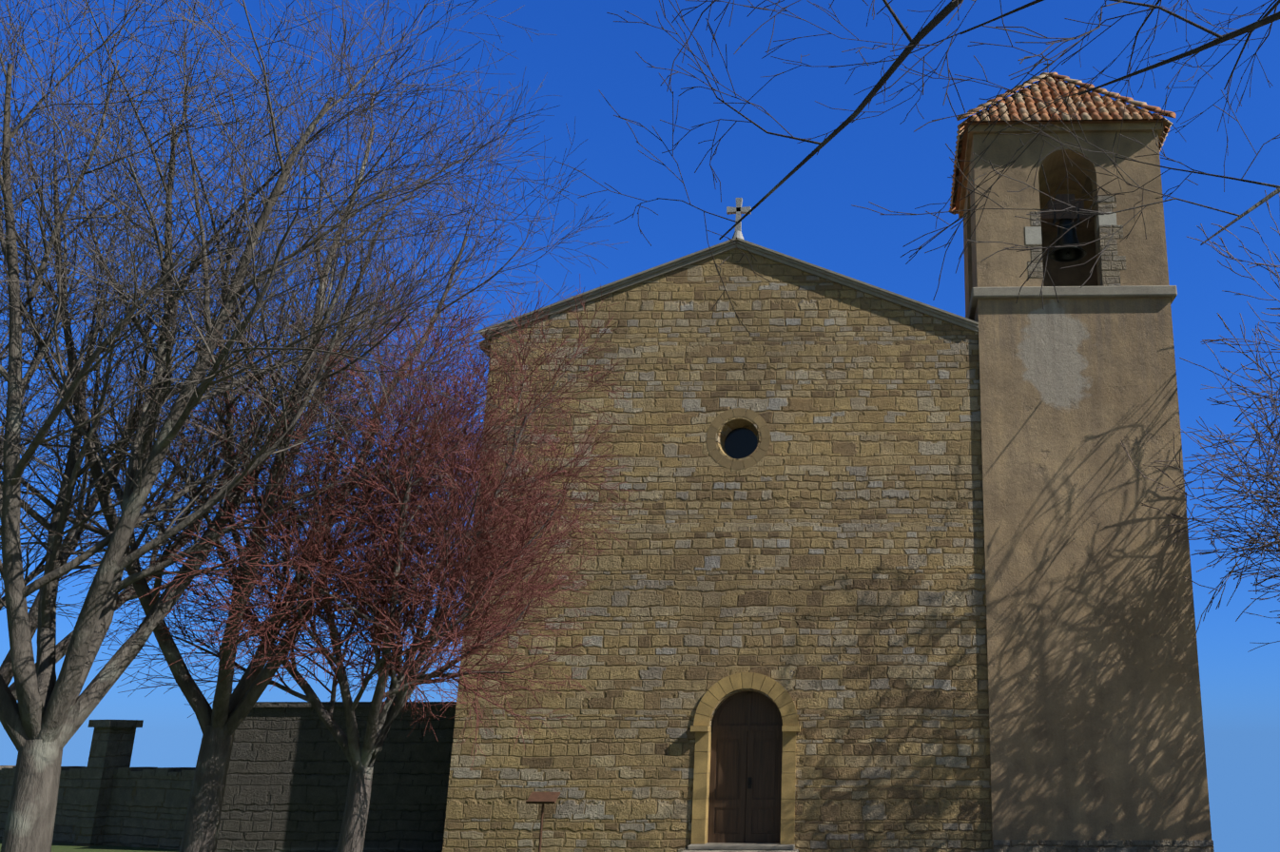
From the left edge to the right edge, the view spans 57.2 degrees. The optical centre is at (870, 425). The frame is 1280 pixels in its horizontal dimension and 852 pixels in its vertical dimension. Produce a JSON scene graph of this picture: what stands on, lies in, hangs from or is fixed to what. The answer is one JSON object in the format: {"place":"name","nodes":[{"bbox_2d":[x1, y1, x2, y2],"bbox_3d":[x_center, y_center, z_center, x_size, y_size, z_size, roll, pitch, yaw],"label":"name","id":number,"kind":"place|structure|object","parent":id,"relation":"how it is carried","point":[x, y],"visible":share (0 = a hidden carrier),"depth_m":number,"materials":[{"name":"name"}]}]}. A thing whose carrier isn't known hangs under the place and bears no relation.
{"place":"outdoors","nodes":[
{"label":"outdoors","id":0,"kind":"place"},
{"bbox_2d":[0,839,179,851],"bbox_3d":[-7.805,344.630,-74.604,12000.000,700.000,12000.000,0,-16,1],"label":"ground","id":1,"kind":"structure","parent":0,"point":[62,847],"depth_m":22.64,"materials":[{"name":"green plant"}]},
{"bbox_2d":[0,719,195,849],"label":"boundary wall","id":2,"kind":"structure","parent":1,"relation":"on","point":[107,795],"depth_m":23.55,"materials":[{"name":"grey stone"}]},
{"bbox_2d":[0,18,408,700],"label":"tree","id":3,"kind":"object","parent":1,"relation":"on","point":[36,556],"depth_m":17.21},
{"bbox_2d":[0,0,586,851],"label":"tree","id":4,"kind":"object","parent":1,"relation":"on","point":[95,276],"depth_m":12.17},
{"bbox_2d":[0,0,638,851],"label":"tree","id":5,"kind":"object","parent":1,"relation":"on","point":[302,316],"depth_m":13.66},
{"bbox_2d":[216,701,456,851],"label":"annex wall","id":6,"kind":"structure","parent":1,"relation":"on","point":[287,779],"depth_m":22.06,"materials":[{"name":"stone"}]},
{"bbox_2d":[58,261,649,851],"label":"tree","id":7,"kind":"object","parent":1,"relation":"on","point":[497,556],"depth_m":13.95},
{"bbox_2d":[525,792,560,851],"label":"info sign","id":8,"kind":"object","parent":1,"relation":"on","point":[542,798],"visible":1,"depth_m":19.91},
{"bbox_2d":[442,248,992,851],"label":"facade","id":9,"kind":"structure","parent":1,"relation":"on","point":[823,562],"depth_m":21.95,"materials":[{"name":"stone"}]},
{"bbox_2d":[478,339,490,356],"bbox_3d":[-5.249,0.146,34.071,5.467,2.245,20.948,0,-16,1],"label":"cornice end","id":10,"kind":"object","parent":9,"relation":"on","point":[486,345],"depth_m":23.79,"materials":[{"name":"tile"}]},
{"bbox_2d":[479,237,736,341],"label":"roof cornice","id":11,"kind":"structure","parent":9,"relation":"attached to","point":[658,274],"depth_m":23.64,"materials":[{"name":"grey stone"}]},
{"bbox_2d":[726,197,751,239],"bbox_3d":[-2.805,-4.356,24.098,0.500,0.990,0.300,0,-16,1],"label":"gable cross","id":12,"kind":"object","parent":11,"relation":"on","point":[738,210],"visible":0.79,"depth_m":24.10,"materials":[{"name":"stone"}]},
{"bbox_2d":[706,407,770,469],"bbox_3d":[-2.646,0.257,22.751,1.280,1.280,0.054,0,-16,1],"label":"round window frame","id":13,"kind":"object","parent":9,"relation":"attached to","point":[758,455],"visible":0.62,"depth_m":22.72,"materials":[{"name":"stone"}]},
{"bbox_2d":[724,427,757,458],"bbox_3d":[-2.638,0.359,23.114,0.900,0.900,0.001,0,-16,1],"label":"window glass","id":14,"kind":"object","parent":9,"relation":"attached to","point":[741,442],"visible":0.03,"depth_m":23.12,"materials":[{"name":"black"}]},
{"bbox_2d":[690,672,800,844],"bbox_3d":[-2.324,6.147,21.188,2.034,3.045,0.540,0,-16,1],"label":"door surround","id":15,"kind":"object","parent":9,"relation":"attached to","point":[701,794],"visible":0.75,"depth_m":21.07,"materials":[{"name":"beige stone"}]},
{"bbox_2d":[707,691,782,842],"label":"door leaves","id":16,"kind":"object","parent":15,"relation":"in","point":[746,737],"visible":0.75,"depth_m":21.27,"materials":[{"name":"brown wood"}]},
{"bbox_2d":[747,776,752,788],"bbox_3d":[-2.256,6.637,21.168,0.070,0.200,0.070,0,-16,1],"label":"door handle","id":17,"kind":"object","parent":16,"relation":"attached to","point":[749,781],"visible":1,"depth_m":21.18,"materials":[{"name":"black metal"}]},
{"bbox_2d":[736,236,978,332],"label":"roof cornice","id":18,"kind":"structure","parent":9,"relation":"attached to","point":[861,285],"depth_m":23.48,"materials":[{"name":"grey stone"}]},
{"bbox_2d":[681,842,798,851],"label":"door steps","id":19,"kind":"structure","parent":1,"relation":"on","point":[743,847],"depth_m":20.33,"materials":[{"name":"grey stone"}]},
{"bbox_2d":[963,132,1212,851],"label":"bell tower","id":20,"kind":"structure","parent":1,"relation":"on","point":[1095,727],"depth_m":22.05,"materials":[{"name":"beige paint"}]},
{"bbox_2d":[958,122,1163,217],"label":"roof eaves","id":21,"kind":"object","parent":20,"relation":"attached to","point":[1108,127],"depth_m":24.30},
{"bbox_2d":[948,72,1175,214],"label":"tower roof tiles","id":22,"kind":"object","parent":20,"relation":"on","point":[1091,106],"visible":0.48,"depth_m":24.91,"materials":[{"name":"orange ceramic"}]},
{"bbox_2d":[1041,74,1055,79],"bbox_3d":[4.198,-8.201,26.946,0.340,0.238,0.340,0,-16,1],"label":"tower roof cap","id":23,"kind":"object","parent":22,"relation":"on","point":[1054,77],"visible":0.23,"depth_m":26.81,"materials":[{"name":"orange ceramic"}]},
{"bbox_2d":[1040,193,1092,222],"bbox_3d":[4.166,-4.672,24.394,1.100,0.580,0.180,0,-16,1],"label":"bell yoke","id":24,"kind":"object","parent":20,"relation":"attached to","point":[1063,198],"visible":0.67,"depth_m":24.31,"materials":[{"name":"brown wood"}]},
{"bbox_2d":[1049,218,1086,262],"bbox_3d":[4.166,-3.984,24.199,0.770,0.810,0.770,0,-16,1],"label":"bell","id":25,"kind":"object","parent":24,"relation":"hanging from","point":[1068,254],"visible":0.9,"depth_m":24.12,"materials":[{"name":"metal"}]},
{"bbox_2d":[1052,207,1094,226],"bbox_3d":[4.166,-4.465,24.335,1.520,0.350,0.200,0,-16,1],"label":"bracket","id":26,"kind":"object","parent":24,"relation":"attached to","point":[1077,222],"visible":0.29,"depth_m":24.25,"materials":[{"name":"black metal"}]},
{"bbox_2d":[967,285,1177,320],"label":"cornice","id":27,"kind":"structure","parent":20,"relation":"on","point":[1095,292],"depth_m":23.25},
{"bbox_2d":[1025,194,1126,286],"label":"stone quoins","id":28,"kind":"object","parent":20,"relation":"attached to","point":[1109,278],"depth_m":23.66,"materials":[{"name":"grey stone"}]},
{"bbox_2d":[993,839,1214,851],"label":"tower base","id":29,"kind":"object","parent":1,"relation":"on","point":[1012,845],"visible":0.5,"depth_m":20.43,"materials":[{"name":"stone"}]},
{"bbox_2d":[1119,188,1279,652],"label":"tree","id":30,"kind":"object","parent":1,"relation":"on","point":[1258,435],"depth_m":20.63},
{"bbox_2d":[0,0,1279,851],"label":"sky","id":31,"kind":"structure","parent":0,"point":[811,218],"materials":[{"name":"blue"}]},
{"bbox_2d":[554,0,1279,333],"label":"tree branches","id":32,"kind":"object","parent":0,"point":[1106,152],"depth_m":4.97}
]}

